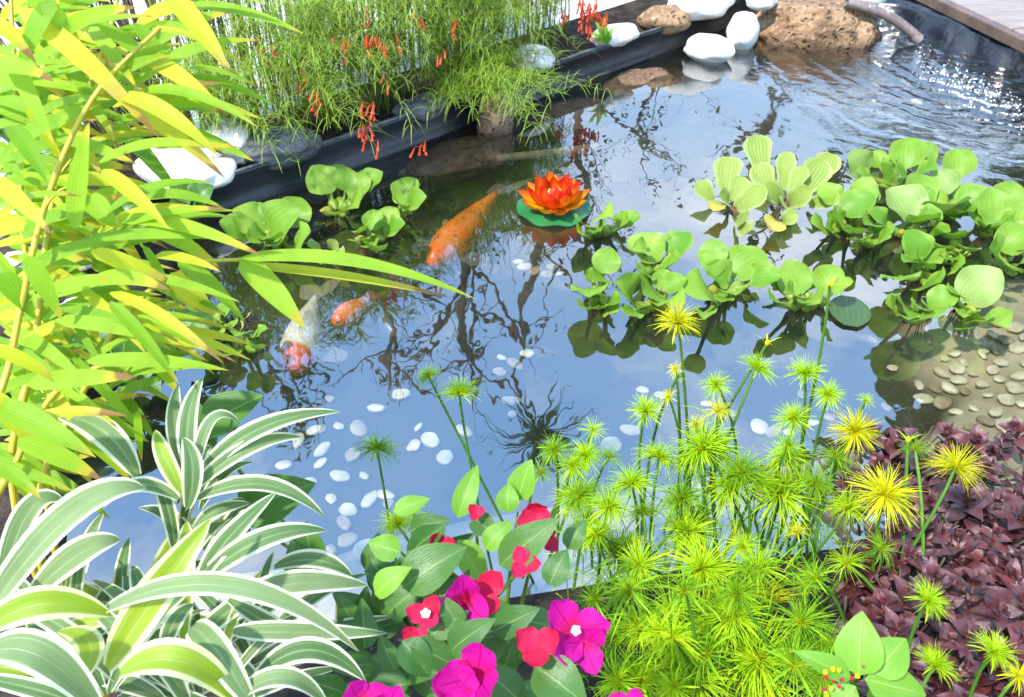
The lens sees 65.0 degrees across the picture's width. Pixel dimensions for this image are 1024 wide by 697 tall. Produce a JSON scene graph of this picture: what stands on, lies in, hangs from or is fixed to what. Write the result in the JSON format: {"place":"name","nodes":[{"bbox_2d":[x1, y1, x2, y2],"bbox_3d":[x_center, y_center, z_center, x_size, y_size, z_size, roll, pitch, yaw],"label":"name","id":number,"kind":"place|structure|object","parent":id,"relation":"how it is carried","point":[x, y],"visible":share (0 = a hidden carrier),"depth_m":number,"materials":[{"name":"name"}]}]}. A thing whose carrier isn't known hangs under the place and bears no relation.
{"place":"outdoors","nodes":[
{"label":"outdoors","id":0,"kind":"place"},
{"bbox_2d":[87,0,667,189],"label":"planting soil","id":1,"kind":"structure","parent":0,"point":[630,11],"depth_m":3.65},
{"bbox_2d":[0,0,265,163],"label":"plant","id":2,"kind":"object","parent":1,"relation":"on","point":[95,124],"visible":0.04,"depth_m":2.99,"materials":[{"name":"green plant"}]},
{"bbox_2d":[133,148,221,182],"bbox_3d":[-1.188,-0.658,2.866,0.303,0.166,0.206,-13,42,-15],"label":"white stone","id":3,"kind":"object","parent":1,"relation":"on","point":[172,160],"visible":0.31,"depth_m":2.79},
{"bbox_2d":[136,0,280,113],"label":"firecracker plant","id":4,"kind":"object","parent":1,"relation":"on","point":[220,20],"visible":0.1,"depth_m":3.16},
{"bbox_2d":[206,118,251,164],"bbox_3d":[-1.052,-0.766,2.989,0.236,0.178,0.195,-6,40,-8],"label":"white stone","id":5,"kind":"object","parent":1,"relation":"on","point":[235,141],"visible":0.38,"depth_m":2.92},
{"bbox_2d":[110,0,375,173],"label":"firecracker plant","id":6,"kind":"object","parent":1,"relation":"on","point":[227,94],"visible":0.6,"depth_m":2.77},
{"bbox_2d":[239,123,321,170],"bbox_3d":[-0.870,-0.754,3.001,0.323,0.151,0.208,-17,43,-19],"label":"grey rock","id":7,"kind":"object","parent":1,"relation":"on","point":[306,149],"visible":0.82,"depth_m":2.94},
{"bbox_2d":[202,0,436,159],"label":"firecracker plant","id":8,"kind":"object","parent":1,"relation":"on","point":[333,55],"visible":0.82,"depth_m":2.86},
{"bbox_2d":[242,0,481,114],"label":"firecracker plant","id":9,"kind":"object","parent":1,"relation":"on","point":[371,87],"visible":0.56,"depth_m":3.14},
{"bbox_2d":[392,92,450,122],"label":"grey rock","id":10,"kind":"object","parent":1,"relation":"on","point":[420,114],"visible":0.75,"depth_m":3.28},
{"bbox_2d":[354,0,598,100],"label":"firecracker plant","id":11,"kind":"object","parent":1,"relation":"on","point":[467,19],"visible":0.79,"depth_m":3.25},
{"bbox_2d":[406,0,578,68],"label":"firecracker plant","id":12,"kind":"object","parent":1,"relation":"on","point":[499,28],"visible":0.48,"depth_m":3.56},
{"bbox_2d":[389,37,613,142],"bbox_3d":[-0.076,-1.111,3.303,1.035,0.259,0.889,24,46,26],"label":"firecracker plant","id":13,"kind":"object","parent":1,"relation":"on","point":[467,81],"visible":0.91,"depth_m":3.25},
{"bbox_2d":[510,44,554,72],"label":"white stone","id":14,"kind":"object","parent":1,"relation":"on","point":[551,58],"visible":0.41,"depth_m":3.62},
{"bbox_2d":[497,0,607,47],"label":"firecracker plant","id":15,"kind":"object","parent":1,"relation":"on","point":[587,16],"visible":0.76,"depth_m":3.72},
{"bbox_2d":[637,4,690,34],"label":"brown stone","id":16,"kind":"object","parent":1,"relation":"on","point":[670,19],"visible":0.94,"depth_m":4.06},
{"bbox_2d":[0,0,1023,696],"bbox_3d":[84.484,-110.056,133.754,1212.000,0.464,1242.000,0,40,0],"label":"ground","id":17,"kind":"structure","parent":0,"point":[150,408],"depth_m":1.76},
{"bbox_2d":[0,0,179,696],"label":"bamboo","id":18,"kind":"object","parent":17,"relation":"on","point":[12,224],"visible":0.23,"depth_m":1.15,"materials":[{"name":"green plant"}]},
{"bbox_2d":[0,0,237,578],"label":"bamboo","id":19,"kind":"object","parent":17,"relation":"on","point":[102,36],"visible":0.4,"depth_m":1.09,"materials":[{"name":"green plant"}]},
{"bbox_2d":[0,301,249,514],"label":"bamboo","id":20,"kind":"object","parent":17,"relation":"on","point":[154,359],"visible":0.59,"depth_m":1.03,"materials":[{"name":"green plant"}]},
{"bbox_2d":[0,0,303,591],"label":"bamboo","id":21,"kind":"object","parent":17,"relation":"on","point":[40,433],"visible":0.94,"depth_m":1.00,"materials":[{"name":"yellow plant"}]},
{"bbox_2d":[166,178,213,219],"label":"aquatic plant","id":22,"kind":"object","parent":17,"relation":"on","point":[204,190],"visible":0.38,"depth_m":2.75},
{"bbox_2d":[0,477,389,696],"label":"variegated lily","id":23,"kind":"object","parent":17,"relation":"on","point":[66,630],"visible":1,"depth_m":0.88,"materials":[{"name":"green plant"}]},
{"bbox_2d":[57,377,339,555],"bbox_3d":[-0.426,0.179,1.075,0.391,0.263,0.140,6,40,8],"label":"variegated lily","id":24,"kind":"object","parent":17,"relation":"on","point":[203,476],"visible":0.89,"depth_m":1.01,"materials":[{"name":"green plant"}]},
{"bbox_2d":[0,188,474,570],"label":"bamboo","id":25,"kind":"object","parent":17,"relation":"on","point":[262,279],"visible":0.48,"depth_m":1.07,"materials":[{"name":"green plant"}]},
{"bbox_2d":[197,390,325,570],"bbox_3d":[-0.380,0.348,1.321,0.155,0.681,0.358,-15,42,-17],"label":"green shrub","id":26,"kind":"object","parent":17,"relation":"on","point":[240,405],"visible":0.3,"depth_m":1.12,"materials":[{"name":"green plant"}]},
{"bbox_2d":[373,500,430,541],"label":"papyrus","id":27,"kind":"object","parent":17,"relation":"on","point":[397,523],"visible":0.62,"depth_m":1.43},
{"bbox_2d":[150,0,749,273],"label":"pond edging","id":28,"kind":"object","parent":17,"relation":"on","point":[649,48],"visible":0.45,"depth_m":3.40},
{"bbox_2d":[156,157,236,189],"bbox_3d":[-1.124,-0.612,2.852,0.298,0.120,0.175,-19,44,-21],"label":"white stone","id":29,"kind":"object","parent":28,"relation":"on","point":[226,167],"visible":0.43,"depth_m":2.82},
{"bbox_2d":[592,18,614,43],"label":"seedling","id":30,"kind":"object","parent":28,"relation":"on","point":[604,35],"visible":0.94,"depth_m":3.80,"materials":[{"name":"green plant"}]},
{"bbox_2d":[590,23,639,46],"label":"white stone","id":31,"kind":"object","parent":28,"relation":"on","point":[623,34],"visible":0.8,"depth_m":3.87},
{"bbox_2d":[667,0,734,20],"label":"white stone","id":32,"kind":"object","parent":28,"relation":"on","point":[696,10],"visible":0.75,"depth_m":4.08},
{"bbox_2d":[406,135,507,181],"bbox_3d":[-0.235,-0.824,3.473,0.508,0.148,0.305,-20,44,-23],"label":"brown rock","id":33,"kind":"object","parent":17,"relation":"on","point":[457,158],"visible":0.77,"depth_m":3.38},
{"bbox_2d":[477,88,513,153],"bbox_3d":[-0.072,-0.973,3.439,0.160,0.320,0.185,0,40,0],"label":"brown rock","id":34,"kind":"object","parent":33,"relation":"on","point":[495,133],"visible":0.75,"depth_m":3.39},
{"bbox_2d":[312,459,643,696],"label":"impatiens","id":35,"kind":"object","parent":17,"relation":"on","point":[468,632],"visible":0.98,"depth_m":0.96,"materials":[{"name":"green plant"}]},
{"bbox_2d":[398,143,600,176],"bbox_3d":[-0.356,-0.763,3.399,1.542,0.043,0.036,-10,41,-12],"label":"submerged pole","id":36,"kind":"object","parent":17,"relation":"on","point":[546,153],"visible":0.38,"depth_m":3.49,"materials":[{"name":"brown wood"}]},
{"bbox_2d":[521,416,622,587],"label":"papyrus","id":37,"kind":"object","parent":17,"relation":"on","point":[585,453],"visible":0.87,"depth_m":1.47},
{"bbox_2d":[543,435,714,660],"bbox_3d":[0.233,0.405,1.519,0.313,0.462,0.274,-30,48,-31],"label":"papyrus","id":38,"kind":"object","parent":17,"relation":"on","point":[611,547],"visible":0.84,"depth_m":1.43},
{"bbox_2d":[572,530,739,696],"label":"papyrus","id":39,"kind":"object","parent":17,"relation":"on","point":[666,637],"visible":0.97,"depth_m":1.22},
{"bbox_2d":[662,535,830,696],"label":"papyrus","id":40,"kind":"object","parent":17,"relation":"on","point":[742,599],"visible":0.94,"depth_m":1.22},
{"bbox_2d":[732,428,878,649],"bbox_3d":[0.563,0.342,1.510,0.291,0.448,0.231,0,40,0],"label":"papyrus","id":41,"kind":"object","parent":17,"relation":"on","point":[796,487],"visible":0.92,"depth_m":1.47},
{"bbox_2d":[766,554,866,696],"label":"papyrus","id":42,"kind":"object","parent":17,"relation":"on","point":[804,620],"visible":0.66,"depth_m":1.22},
{"bbox_2d":[794,611,925,696],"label":"poinsettia shoot","id":43,"kind":"object","parent":17,"relation":"on","point":[861,647],"visible":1,"depth_m":0.89,"materials":[{"name":"green plant"}]},
{"bbox_2d":[700,0,1023,143],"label":"pond liner","id":44,"kind":"object","parent":17,"relation":"on","point":[928,22],"visible":0.34,"depth_m":4.24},
{"bbox_2d":[816,518,931,637],"bbox_3d":[0.662,0.444,1.472,0.197,0.353,0.321,0,40,0],"label":"purple bush","id":45,"kind":"object","parent":17,"relation":"on","point":[856,590],"visible":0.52,"depth_m":1.45,"materials":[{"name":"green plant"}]},
{"bbox_2d":[830,601,934,696],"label":"purple bush","id":46,"kind":"object","parent":17,"relation":"on","point":[895,625],"visible":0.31,"depth_m":1.24,"materials":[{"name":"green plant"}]},
{"bbox_2d":[816,431,993,622],"bbox_3d":[0.692,0.369,1.489,0.245,0.435,0.296,14,42,16],"label":"papyrus","id":47,"kind":"object","parent":17,"relation":"on","point":[885,495],"visible":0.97,"depth_m":1.41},
{"bbox_2d":[859,478,959,577],"bbox_3d":[0.804,0.346,1.634,0.188,0.295,0.372,14,42,16],"label":"purple bush","id":48,"kind":"object","parent":17,"relation":"on","point":[937,537],"visible":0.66,"depth_m":1.51,"materials":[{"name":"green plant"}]},
{"bbox_2d":[905,571,953,648],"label":"papyrus","id":49,"kind":"object","parent":17,"relation":"on","point":[929,600],"visible":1,"depth_m":1.06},
{"bbox_2d":[910,642,959,688],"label":"papyrus","id":50,"kind":"object","parent":17,"relation":"on","point":[937,663],"visible":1,"depth_m":1.05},
{"bbox_2d":[875,528,1000,637],"bbox_3d":[0.763,0.466,1.433,0.301,0.368,0.190,-12,41,-14],"label":"purple bush","id":51,"kind":"object","parent":17,"relation":"on","point":[965,564],"visible":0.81,"depth_m":1.39,"materials":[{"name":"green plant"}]},
{"bbox_2d":[911,615,1023,696],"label":"purple bush","id":52,"kind":"object","parent":17,"relation":"on","point":[956,640],"visible":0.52,"depth_m":1.24,"materials":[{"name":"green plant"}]},
{"bbox_2d":[916,0,1023,52],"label":"deck","id":53,"kind":"structure","parent":17,"relation":"on","point":[1002,21],"depth_m":4.13,"materials":[{"name":"wood"}]},
{"bbox_2d":[928,473,1023,566],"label":"purple bush","id":54,"kind":"object","parent":17,"relation":"on","point":[996,518],"visible":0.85,"depth_m":1.60,"materials":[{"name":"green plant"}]},
{"bbox_2d":[934,544,1023,688],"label":"purple bush","id":55,"kind":"object","parent":17,"relation":"on","point":[1005,603],"visible":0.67,"depth_m":1.33,"materials":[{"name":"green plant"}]},
{"bbox_2d":[967,627,1023,696],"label":"papyrus","id":56,"kind":"object","parent":17,"relation":"on","point":[997,650],"visible":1,"depth_m":1.06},
{"bbox_2d":[98,60,1023,643],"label":"pond floor","id":57,"kind":"structure","parent":0,"point":[652,164],"depth_m":2.72,"materials":[{"name":"liquid"}]},
{"bbox_2d":[338,532,357,546],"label":"pebble","id":58,"kind":"object","parent":57,"relation":"on","point":[347,539],"visible":1,"depth_m":2.09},
{"bbox_2d":[421,432,439,447],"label":"pebble","id":59,"kind":"object","parent":57,"relation":"on","point":[430,439],"visible":1,"depth_m":2.38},
{"bbox_2d":[647,398,785,625],"bbox_3d":[0.384,0.355,1.536,0.291,0.539,0.257,0,40,0],"label":"papyrus","id":60,"kind":"object","parent":57,"relation":"on","point":[708,448],"visible":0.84,"depth_m":1.45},
{"bbox_2d":[816,415,897,535],"bbox_3d":[0.803,0.283,1.882,0.174,0.262,0.426,10,41,12],"label":"purple bush","id":61,"kind":"object","parent":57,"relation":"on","point":[876,459],"visible":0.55,"depth_m":1.86,"materials":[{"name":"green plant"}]},
{"bbox_2d":[865,421,970,507],"bbox_3d":[0.986,0.266,1.908,0.258,0.264,0.313,0,40,0],"label":"purple bush","id":62,"kind":"object","parent":57,"relation":"on","point":[945,431],"visible":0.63,"depth_m":1.90,"materials":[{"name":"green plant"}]},
{"bbox_2d":[950,415,1023,496],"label":"purple bush","id":63,"kind":"object","parent":57,"relation":"on","point":[996,449],"visible":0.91,"depth_m":1.87,"materials":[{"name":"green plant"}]},
{"bbox_2d":[774,20,1023,145],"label":"water","id":64,"kind":"structure","parent":0,"point":[935,90],"depth_m":3.88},
{"bbox_2d":[73,332,176,391],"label":"broad leaf plant","id":65,"kind":"object","parent":64,"relation":"on","point":[129,346],"visible":0.06,"depth_m":2.07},
{"bbox_2d":[174,309,212,349],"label":"aquatic plant","id":66,"kind":"object","parent":64,"relation":"on","point":[204,315],"visible":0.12,"depth_m":2.25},
{"bbox_2d":[186,302,238,341],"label":"water hyacinth","id":67,"kind":"object","parent":64,"relation":"on","point":[225,310],"visible":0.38,"depth_m":2.36,"materials":[{"name":"green plant"}]},
{"bbox_2d":[223,324,267,370],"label":"water hyacinth","id":68,"kind":"object","parent":64,"relation":"on","point":[254,339],"visible":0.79,"depth_m":2.30,"materials":[{"name":"green plant"}]},
{"bbox_2d":[226,308,271,343],"bbox_3d":[-0.826,-0.098,2.406,0.186,0.096,0.156,17,43,19],"label":"water lettuce","id":69,"kind":"object","parent":64,"relation":"on","point":[241,321],"visible":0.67,"depth_m":2.41,"materials":[{"name":"green plant"}]},
{"bbox_2d":[219,196,311,262],"bbox_3d":[-0.811,-0.373,2.712,0.309,0.226,0.326,-14,42,-16],"label":"water hyacinth","id":70,"kind":"object","parent":64,"relation":"on","point":[271,223],"visible":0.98,"depth_m":2.72,"materials":[{"name":"green plant"}]},
{"bbox_2d":[280,295,321,375],"bbox_3d":[-0.657,-0.093,2.564,0.287,0.147,0.480,0,40,0],"label":"koi","id":71,"kind":"object","parent":64,"relation":"in","point":[299,348],"visible":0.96,"depth_m":2.43},
{"bbox_2d":[301,238,351,268],"bbox_3d":[-0.606,-0.337,2.690,0.188,0.098,0.249,-29,48,-30],"label":"water lettuce","id":72,"kind":"object","parent":64,"relation":"on","point":[332,245],"visible":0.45,"depth_m":2.66,"materials":[{"name":"green plant"}]},
{"bbox_2d":[305,164,382,237],"bbox_3d":[-0.580,-0.535,2.911,0.259,0.217,0.372,-19,44,-21],"label":"water hyacinth","id":73,"kind":"object","parent":64,"relation":"on","point":[353,185],"visible":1,"depth_m":2.92,"materials":[{"name":"green plant"}]},
{"bbox_2d":[330,297,369,327],"bbox_3d":[-0.497,-0.139,2.581,0.094,0.088,0.215,23,45,25],"label":"koi","id":74,"kind":"object","parent":64,"relation":"in","point":[347,313],"visible":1,"depth_m":2.53},
{"bbox_2d":[348,206,404,256],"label":"water hyacinth","id":75,"kind":"object","parent":64,"relation":"on","point":[388,221],"visible":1,"depth_m":2.74,"materials":[{"name":"green plant"}]},
{"bbox_2d":[350,423,407,560],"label":"papyrus","id":76,"kind":"object","parent":64,"relation":"on","point":[377,447],"visible":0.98,"depth_m":1.48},
{"bbox_2d":[359,290,406,344],"bbox_3d":[-0.474,-0.143,2.751,0.143,0.135,0.398,-18,43,-21],"label":"koi","id":77,"kind":"object","parent":64,"relation":"in","point":[385,321],"visible":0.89,"depth_m":2.65},
{"bbox_2d":[390,177,425,233],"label":"water hyacinth","id":78,"kind":"object","parent":64,"relation":"on","point":[408,196],"visible":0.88,"depth_m":2.89,"materials":[{"name":"green plant"}]},
{"bbox_2d":[425,191,497,268],"bbox_3d":[-0.152,-0.507,3.064,0.316,0.162,0.678,15,42,18],"label":"koi","id":79,"kind":"object","parent":64,"relation":"in","point":[454,239],"visible":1,"depth_m":2.91},
{"bbox_2d":[413,361,538,591],"bbox_3d":[-0.060,0.275,1.592,0.250,0.595,0.087,10,41,12],"label":"papyrus","id":80,"kind":"object","parent":64,"relation":"on","point":[462,390],"visible":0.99,"depth_m":1.45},
{"bbox_2d":[517,171,590,225],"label":"lotus flower","id":81,"kind":"object","parent":64,"relation":"on","point":[550,199],"visible":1,"depth_m":2.89,"materials":[{"name":"plastic"}]},
{"bbox_2d":[524,98,610,137],"bbox_3d":[0.249,-1.068,3.725,0.469,0.155,0.262,-20,44,-23],"label":"brown rock","id":82,"kind":"object","parent":64,"relation":"in","point":[573,117],"visible":0.97,"depth_m":3.64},
{"bbox_2d":[570,248,620,322],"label":"water hyacinth","id":83,"kind":"object","parent":64,"relation":"on","point":[606,260],"visible":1,"depth_m":2.49,"materials":[{"name":"green plant"}]},
{"bbox_2d":[573,201,640,255],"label":"water hyacinth","id":84,"kind":"object","parent":64,"relation":"on","point":[625,219],"visible":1,"depth_m":2.76,"materials":[{"name":"green plant"}]},
{"bbox_2d":[603,67,675,100],"bbox_3d":[0.632,-1.295,3.944,0.426,0.115,0.265,-24,46,-26],"label":"brown rock","id":85,"kind":"object","parent":64,"relation":"in","point":[639,84],"visible":1,"depth_m":3.86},
{"bbox_2d":[615,268,686,329],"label":"water hyacinth","id":86,"kind":"object","parent":64,"relation":"on","point":[667,281],"visible":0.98,"depth_m":2.42,"materials":[{"name":"green plant"}]},
{"bbox_2d":[627,230,692,287],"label":"water hyacinth","id":87,"kind":"object","parent":64,"relation":"on","point":[648,249],"visible":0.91,"depth_m":2.62,"materials":[{"name":"green plant"}]},
{"bbox_2d":[624,298,704,571],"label":"papyrus","id":88,"kind":"object","parent":64,"relation":"on","point":[674,319],"visible":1,"depth_m":1.49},
{"bbox_2d":[683,33,734,64],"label":"white stone","id":89,"kind":"object","parent":64,"relation":"on","point":[709,49],"visible":1,"depth_m":4.02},
{"bbox_2d":[694,156,767,236],"bbox_3d":[0.790,-0.536,2.903,0.228,0.129,0.504,-6,40,-8],"label":"water lettuce","id":90,"kind":"object","parent":64,"relation":"on","point":[744,194],"visible":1,"depth_m":2.93,"materials":[{"name":"green plant"}]},
{"bbox_2d":[683,238,781,318],"bbox_3d":[0.667,-0.151,2.473,0.272,0.191,0.453,14,42,16],"label":"water hyacinth","id":91,"kind":"object","parent":64,"relation":"on","point":[747,266],"visible":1,"depth_m":2.50,"materials":[{"name":"green plant"}]},
{"bbox_2d":[660,334,815,571],"bbox_3d":[0.450,0.235,1.619,0.264,0.621,0.129,0,40,0],"label":"papyrus","id":92,"kind":"object","parent":64,"relation":"on","point":[793,417],"visible":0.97,"depth_m":1.50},
{"bbox_2d":[726,11,759,54],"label":"white stone","id":93,"kind":"object","parent":64,"relation":"on","point":[742,31],"visible":0.94,"depth_m":4.13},
{"bbox_2d":[753,208,797,242],"bbox_3d":[0.925,-0.459,2.831,0.162,0.104,0.204,26,46,28],"label":"water lettuce","id":94,"kind":"object","parent":64,"relation":"on","point":[789,216],"visible":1,"depth_m":2.79,"materials":[{"name":"green plant"}]},
{"bbox_2d":[743,135,841,219],"bbox_3d":[1.073,-0.636,3.025,0.367,0.126,0.526,0,40,0],"label":"water lettuce","id":95,"kind":"object","parent":64,"relation":"on","point":[801,183],"visible":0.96,"depth_m":3.02,"materials":[{"name":"green plant"}]},
{"bbox_2d":[767,259,852,331],"bbox_3d":[0.884,-0.152,2.469,0.273,0.200,0.241,0,40,0],"label":"water hyacinth","id":96,"kind":"object","parent":64,"relation":"on","point":[795,282],"visible":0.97,"depth_m":2.49,"materials":[{"name":"green plant"}]},
{"bbox_2d":[771,273,849,557],"bbox_3d":[0.568,0.167,1.620,0.048,0.722,0.111,0,40,0],"label":"papyrus","id":97,"kind":"object","parent":64,"relation":"on","point":[830,284],"visible":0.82,"depth_m":1.51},
{"bbox_2d":[754,0,882,69],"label":"lava rock","id":98,"kind":"object","parent":64,"relation":"in","point":[797,27],"visible":0.83,"depth_m":4.20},
{"bbox_2d":[746,0,777,10],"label":"white stone","id":99,"kind":"object","parent":98,"relation":"on","point":[759,5],"visible":1,"depth_m":4.14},
{"bbox_2d":[843,0,923,44],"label":"water pipe","id":100,"kind":"object","parent":98,"relation":"on","point":[914,35],"visible":1,"depth_m":4.17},
{"bbox_2d":[768,354,883,568],"bbox_3d":[0.580,0.274,1.601,0.208,0.583,0.139,19,44,21],"label":"papyrus","id":101,"kind":"object","parent":64,"relation":"on","point":[853,429],"visible":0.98,"depth_m":1.47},
{"bbox_2d":[811,176,880,250],"bbox_3d":[1.153,-0.456,2.835,0.216,0.195,0.409,19,44,21],"label":"water hyacinth","id":102,"kind":"object","parent":64,"relation":"on","point":[858,197],"visible":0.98,"depth_m":2.83,"materials":[{"name":"green plant"}]},
{"bbox_2d":[829,295,870,326],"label":"floating leaf","id":103,"kind":"object","parent":64,"relation":"on","point":[850,311],"visible":1,"depth_m":2.46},
{"bbox_2d":[847,209,894,265],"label":"water hyacinth","id":104,"kind":"object","parent":64,"relation":"on","point":[871,240],"visible":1,"depth_m":2.72,"materials":[{"name":"green plant"}]},
{"bbox_2d":[848,137,937,190],"bbox_3d":[1.433,-0.663,3.066,0.309,0.213,0.420,18,43,20],"label":"water hyacinth","id":105,"kind":"object","parent":64,"relation":"on","point":[903,156],"visible":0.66,"depth_m":3.05,"materials":[{"name":"green plant"}]},
{"bbox_2d":[868,172,950,254],"bbox_3d":[1.387,-0.470,2.837,0.261,0.212,0.393,15,42,17],"label":"water hyacinth","id":106,"kind":"object","parent":64,"relation":"on","point":[911,195],"visible":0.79,"depth_m":2.80,"materials":[{"name":"green plant"}]},
{"bbox_2d":[880,229,945,300],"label":"water hyacinth","id":107,"kind":"object","parent":64,"relation":"on","point":[922,253],"visible":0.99,"depth_m":2.57,"materials":[{"name":"green plant"}]},
{"bbox_2d":[885,284,958,340],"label":"water hyacinth","id":108,"kind":"object","parent":64,"relation":"on","point":[941,299],"visible":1,"depth_m":2.38,"materials":[{"name":"green plant"}]},
{"bbox_2d":[921,149,977,223],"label":"water hyacinth","id":109,"kind":"object","parent":64,"relation":"on","point":[957,164],"visible":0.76,"depth_m":2.95,"materials":[{"name":"green plant"}]},
{"bbox_2d":[932,228,981,278],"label":"water hyacinth","id":110,"kind":"object","parent":64,"relation":"on","point":[955,257],"visible":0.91,"depth_m":2.62,"materials":[{"name":"green plant"}]},
{"bbox_2d":[935,265,1012,335],"bbox_3d":[1.371,-0.111,2.416,0.165,0.203,0.273,10,41,12],"label":"water hyacinth","id":111,"kind":"object","parent":64,"relation":"on","point":[977,286],"visible":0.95,"depth_m":2.42,"materials":[{"name":"green plant"}]},
{"bbox_2d":[953,181,1023,256],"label":"water hyacinth","id":112,"kind":"object","parent":64,"relation":"on","point":[992,213],"visible":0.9,"depth_m":2.79,"materials":[{"name":"green plant"}]},
{"bbox_2d":[985,201,1023,283],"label":"water hyacinth","id":113,"kind":"object","parent":64,"relation":"on","point":[1006,246],"visible":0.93,"depth_m":2.63,"materials":[{"name":"green plant"}]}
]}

